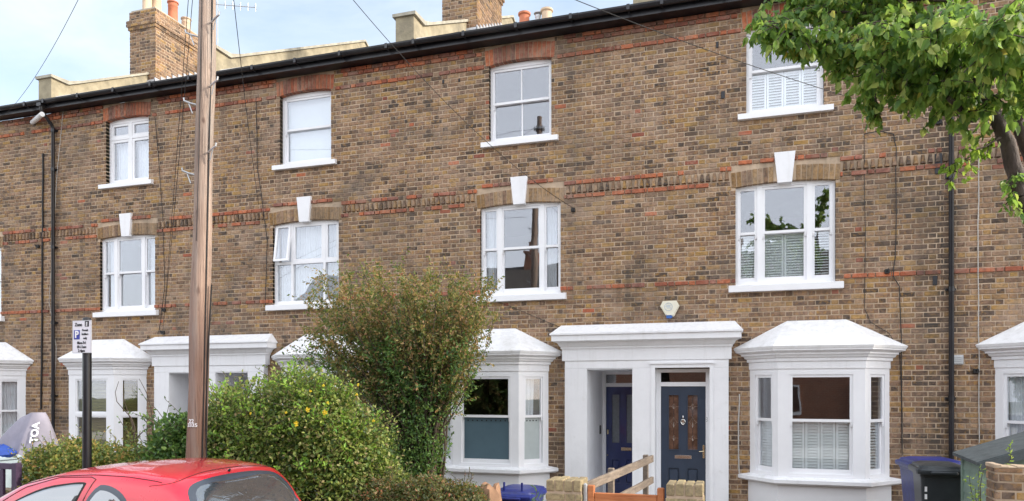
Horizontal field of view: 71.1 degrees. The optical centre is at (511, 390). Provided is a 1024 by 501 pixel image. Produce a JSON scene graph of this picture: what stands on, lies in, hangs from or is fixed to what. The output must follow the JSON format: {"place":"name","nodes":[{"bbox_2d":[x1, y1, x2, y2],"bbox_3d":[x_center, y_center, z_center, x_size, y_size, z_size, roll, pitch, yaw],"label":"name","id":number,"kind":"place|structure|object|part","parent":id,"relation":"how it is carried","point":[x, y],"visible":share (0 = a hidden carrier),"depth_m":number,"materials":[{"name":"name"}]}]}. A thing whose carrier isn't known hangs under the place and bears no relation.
{"place":"outdoors","nodes":[
{"label":"outdoors","id":0,"kind":"place"},
{"bbox_2d":[0,458,300,500],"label":"parked car","id":1,"kind":"object","parent":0,"point":[196,479],"visible":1,"depth_m":5.32,"materials":[{"name":"red paint"}]},
{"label":"side window","id":2,"kind":"part","parent":1,"relation":"part of","materials":[{"name":"white glass"}]},
{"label":"side window","id":3,"kind":"part","parent":1,"relation":"part of","materials":[{"name":"white glass"}]},
{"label":"rear window","id":4,"kind":"part","parent":1,"relation":"part of","materials":[{"name":"grey glass"}]},
{"bbox_2d":[0,0,632,120],"label":"sky","id":5,"kind":"structure","parent":0,"point":[94,42],"materials":[{"name":"white"}]},
{"bbox_2d":[530,485,543,500],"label":"spiky plant","id":6,"kind":"object","parent":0,"point":[536,493],"visible":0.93,"depth_m":8.34,"materials":[{"name":"green plant"}]},
{"bbox_2d":[642,0,941,500],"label":"terraced house","id":7,"kind":"structure","parent":0,"point":[791,331],"depth_m":11.34,"materials":[{"name":"brick"}]},
{"bbox_2d":[661,386,705,500],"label":"front door","id":8,"kind":"structure","parent":7,"relation":"in","point":[683,408],"depth_m":11.82,"materials":[{"name":"blue wood"}]},
{"bbox_2d":[576,0,939,121],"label":"overhead cable","id":9,"kind":"object","parent":7,"relation":"attached to","point":[717,53],"visible":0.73,"depth_m":8.40,"materials":[{"name":"black rubber"}]},
{"bbox_2d":[738,23,833,120],"bbox_3d":[4.298,-5.045,11.313,1.400,1.490,0.314,0,0,17],"label":"window","id":10,"kind":"structure","parent":7,"relation":"in","point":[751,113],"depth_m":11.39,"materials":[{"name":"white paint"}]},
{"bbox_2d":[729,180,843,292],"bbox_3d":[4.293,-2.425,11.297,1.680,1.720,0.300,0,0,17],"label":"window","id":11,"kind":"structure","parent":7,"relation":"in","point":[762,281],"depth_m":11.36,"materials":[{"name":"white paint"}]},
{"bbox_2d":[733,319,907,500],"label":"bay window","id":12,"kind":"structure","parent":7,"relation":"in","point":[791,459],"depth_m":10.74,"materials":[{"name":"white paint"}]},
{"bbox_2d":[941,0,1023,460],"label":"terraced house","id":13,"kind":"structure","parent":0,"point":[982,319],"depth_m":10.43,"materials":[{"name":"brick"}]},
{"bbox_2d":[975,322,1023,439],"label":"bay window","id":14,"kind":"structure","parent":13,"relation":"in","point":[1006,348],"depth_m":10.24,"materials":[{"name":"white paint"}]},
{"bbox_2d":[985,462,1023,500],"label":"garden wall","id":15,"kind":"structure","parent":0,"point":[1004,482],"depth_m":6.21,"materials":[{"name":"brick"}]},
{"bbox_2d":[1006,440,1012,464],"bbox_3d":[4.382,0.543,6.316,0.070,0.224,0.076,0,0,17],"label":"weed","id":16,"kind":"object","parent":15,"relation":"on","point":[1008,448],"visible":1,"depth_m":6.31,"materials":[{"name":"green plant"}]},
{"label":"garden ground","id":17,"kind":"structure","parent":0,"visible":0},
{"bbox_2d":[0,463,21,496],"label":"purple fence","id":18,"kind":"object","parent":17,"relation":"on","point":[16,472],"visible":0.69,"depth_m":9.82,"materials":[{"name":"paint"}]},
{"bbox_2d":[0,454,22,487],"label":"plastic box","id":19,"kind":"object","parent":17,"relation":"on","point":[12,459],"visible":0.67,"depth_m":10.90,"materials":[{"name":"white plastic"}]},
{"bbox_2d":[0,444,16,457],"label":"tarpaulin","id":20,"kind":"object","parent":19,"relation":"on","point":[4,448],"visible":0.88,"depth_m":10.87,"materials":[{"name":"blue plastic"}]},
{"bbox_2d":[0,412,57,483],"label":"canvas cover","id":21,"kind":"object","parent":17,"relation":"on","point":[25,430],"visible":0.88,"depth_m":11.26,"materials":[{"name":"white fabric"}]},
{"bbox_2d":[6,379,168,491],"bbox_3d":[-5.496,0.931,9.756,3.226,2.182,1.162,0,0,17],"label":"hedge","id":22,"kind":"object","parent":17,"relation":"on","point":[53,459],"visible":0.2,"depth_m":9.78,"materials":[{"name":"green plant"}]},
{"bbox_2d":[0,0,197,437],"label":"terraced house","id":23,"kind":"structure","parent":17,"relation":"on","point":[158,43],"depth_m":16.03,"materials":[{"name":"brick"}]},
{"bbox_2d":[0,247,4,320],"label":"window","id":24,"kind":"structure","parent":23,"relation":"in","point":[2,318],"depth_m":16.50,"materials":[{"name":"white paint"}]},
{"bbox_2d":[0,342,33,437],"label":"bay window","id":25,"kind":"structure","parent":23,"relation":"in","point":[14,364],"depth_m":15.93,"materials":[{"name":"white paint"}]},
{"bbox_2d":[117,388,226,460],"bbox_3d":[-4.258,1.118,9.262,1.457,2.288,1.644,0,0,-44],"label":"leafy shrub","id":26,"kind":"object","parent":17,"relation":"on","point":[168,436],"visible":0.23,"depth_m":8.97,"materials":[{"name":"green plant"}]},
{"bbox_2d":[32,39,368,451],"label":"terraced house","id":27,"kind":"structure","parent":17,"relation":"on","point":[107,228],"depth_m":15.16,"materials":[{"name":"brick"}]},
{"bbox_2d":[57,339,151,451],"bbox_3d":[-8.677,0.445,15.021,2.501,3.070,0.720,0,0,17],"label":"bay window","id":28,"kind":"structure","parent":27,"relation":"in","point":[113,360],"depth_m":14.89,"materials":[{"name":"white paint"}]},
{"bbox_2d":[98,117,153,189],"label":"window","id":29,"kind":"structure","parent":27,"relation":"in","point":[127,143],"depth_m":15.32,"materials":[{"name":"white paint"}]},
{"bbox_2d":[93,235,158,317],"bbox_3d":[-8.110,-2.425,15.226,1.680,1.720,0.342,0,0,17],"label":"window","id":30,"kind":"structure","parent":27,"relation":"in","point":[116,309],"depth_m":15.26,"materials":[{"name":"white paint"}]},
{"bbox_2d":[216,0,256,44],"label":"tv aerial","id":31,"kind":"object","parent":27,"relation":"attached to","point":[217,4],"visible":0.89,"depth_m":19.51,"materials":[{"name":"metal"}]},
{"bbox_2d":[182,343,417,500],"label":"flowering bush","id":32,"kind":"object","parent":17,"relation":"on","point":[321,441],"visible":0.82,"depth_m":8.74,"materials":[{"name":"green plant"}]},
{"bbox_2d":[155,0,552,468],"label":"terraced house","id":33,"kind":"structure","parent":17,"relation":"on","point":[328,148],"depth_m":13.98,"materials":[{"name":"brick"}]},
{"bbox_2d":[233,0,258,204],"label":"overhead cable","id":34,"kind":"object","parent":33,"relation":"attached to","point":[244,92],"visible":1,"depth_m":9.73,"materials":[{"name":"black rubber"}]},
{"bbox_2d":[272,91,336,170],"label":"window","id":35,"kind":"structure","parent":33,"relation":"in","point":[307,141],"depth_m":14.05,"materials":[{"name":"white paint"}]},
{"bbox_2d":[265,220,343,310],"bbox_3d":[-3.971,-2.425,13.921,1.680,1.720,0.339,0,0,17],"label":"window","id":36,"kind":"structure","parent":33,"relation":"in","point":[314,244],"depth_m":14.02,"materials":[{"name":"white paint"}]},
{"bbox_2d":[271,334,381,419],"bbox_3d":[-3.622,0.445,13.429,2.501,3.070,0.720,0,0,17],"label":"bay window","id":37,"kind":"structure","parent":33,"relation":"in","point":[278,356],"depth_m":13.30,"materials":[{"name":"white paint"}]},
{"bbox_2d":[281,247,516,489],"bbox_3d":[-1.827,-0.061,10.583,4.108,4.103,1.863,0,0,17],"label":"tall shrub","id":38,"kind":"object","parent":17,"relation":"on","point":[428,388],"visible":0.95,"depth_m":10.05,"materials":[{"name":"green plant"}]},
{"bbox_2d":[339,461,489,500],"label":"hedge","id":39,"kind":"object","parent":17,"relation":"on","point":[410,490],"visible":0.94,"depth_m":8.43,"materials":[{"name":"green plant"}]},
{"bbox_2d":[480,482,501,500],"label":"paper sack","id":40,"kind":"object","parent":17,"relation":"on","point":[494,493],"visible":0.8,"depth_m":8.80,"materials":[{"name":"brown paper"}]},
{"bbox_2d":[500,482,546,500],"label":"wheelie bin","id":41,"kind":"object","parent":17,"relation":"on","point":[517,492],"visible":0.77,"depth_m":9.20,"materials":[{"name":"blue plastic"}]},
{"bbox_2d":[397,0,678,500],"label":"terraced house","id":42,"kind":"structure","parent":17,"relation":"on","point":[554,105],"depth_m":12.37,"materials":[{"name":"brick"}]},
{"bbox_2d":[353,0,574,208],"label":"overhead cable","id":43,"kind":"object","parent":42,"relation":"attached to","point":[451,108],"visible":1,"depth_m":9.81,"materials":[{"name":"black rubber"}]},
{"bbox_2d":[443,328,561,500],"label":"bay window","id":44,"kind":"structure","parent":42,"relation":"in","point":[512,448],"depth_m":12.25,"materials":[{"name":"white paint"}]},
{"bbox_2d":[481,59,558,148],"bbox_3d":[0.154,-5.045,12.604,1.400,1.490,0.285,0,0,17],"label":"window","id":45,"kind":"structure","parent":42,"relation":"in","point":[546,137],"depth_m":12.63,"materials":[{"name":"white paint"}]},
{"bbox_2d":[476,202,566,302],"bbox_3d":[0.160,-2.425,12.621,1.680,1.720,0.342,0,0,17],"label":"window","id":46,"kind":"structure","parent":42,"relation":"in","point":[548,289],"depth_m":12.62,"materials":[{"name":"white paint"}]},
{"bbox_2d":[606,387,631,492],"bbox_3d":[2.072,0.925,13.375,0.631,1.990,0.070,0,0,17],"label":"front door","id":47,"kind":"structure","parent":42,"relation":"in","point":[618,399],"depth_m":13.39,"materials":[{"name":"blue paint"}]},
{"bbox_2d":[546,476,587,500],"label":"brick pillar","id":48,"kind":"structure","parent":17,"relation":"on","point":[563,488],"depth_m":7.50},
{"bbox_2d":[583,483,664,500],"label":"garden gate","id":49,"kind":"structure","parent":48,"relation":"attached to","point":[590,493],"depth_m":7.38,"materials":[{"name":"orange wood"}]},
{"bbox_2d":[666,480,704,500],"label":"brick pillar","id":50,"kind":"structure","parent":17,"relation":"on","point":[681,490],"depth_m":7.13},
{"bbox_2d":[895,456,960,500],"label":"wheelie bin","id":51,"kind":"object","parent":17,"relation":"on","point":[907,480],"visible":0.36,"depth_m":9.46,"materials":[{"name":"blue plastic"}]},
{"bbox_2d":[908,460,960,500],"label":"wheelie bin","id":52,"kind":"object","parent":17,"relation":"on","point":[937,480],"visible":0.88,"depth_m":8.53,"materials":[{"name":"black plastic"}]},
{"bbox_2d":[962,464,986,500],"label":"weed","id":53,"kind":"object","parent":17,"relation":"on","point":[976,494],"visible":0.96,"depth_m":7.23,"materials":[{"name":"green plant"}]},
{"bbox_2d":[953,431,1023,500],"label":"storage box","id":54,"kind":"object","parent":17,"relation":"on","point":[974,458],"visible":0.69,"depth_m":7.88,"materials":[{"name":"green wood"}]},
{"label":"pavement","id":55,"kind":"structure","parent":0,"visible":0},
{"bbox_2d":[72,317,91,468],"bbox_3d":[-4.471,0.604,7.527,0.256,2.753,0.116,0,0,17],"label":"parking sign","id":56,"kind":"object","parent":55,"relation":"on","point":[82,336],"visible":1,"depth_m":7.50,"materials":[{"name":"black metal"}]},
{"bbox_2d":[181,0,219,457],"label":"telegraph pole","id":57,"kind":"object","parent":55,"relation":"on","point":[199,332],"visible":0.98,"depth_m":7.21,"materials":[{"name":"brown wood"}]},
{"bbox_2d":[13,0,77,105],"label":"overhead cable","id":58,"kind":"object","parent":57,"relation":"attached to","point":[51,49],"visible":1,"depth_m":12.38,"materials":[{"name":"black rubber"}]},
{"bbox_2d":[163,0,188,325],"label":"overhead cable","id":59,"kind":"object","parent":57,"relation":"attached to","point":[176,153],"visible":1,"depth_m":11.22,"materials":[{"name":"black rubber"}]},
{"bbox_2d":[165,0,192,305],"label":"overhead cable","id":60,"kind":"object","parent":57,"relation":"attached to","point":[180,144],"visible":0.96,"depth_m":11.24,"materials":[{"name":"black rubber"}]},
{"bbox_2d":[741,0,1023,223],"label":"street tree","id":61,"kind":"object","parent":55,"relation":"on","point":[949,59],"visible":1,"depth_m":5.41,"materials":[{"name":"green plant"}]},
{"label":"path","id":62,"kind":"structure","parent":0,"visible":0},
{"bbox_2d":[588,455,653,493],"bbox_3d":[1.415,1.470,9.389,0.131,1.020,3.175,0,0,25],"label":"rail fence","id":63,"kind":"object","parent":62,"relation":"on","point":[611,476],"visible":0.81,"depth_m":9.61,"materials":[{"name":"brown wood"}]}
]}

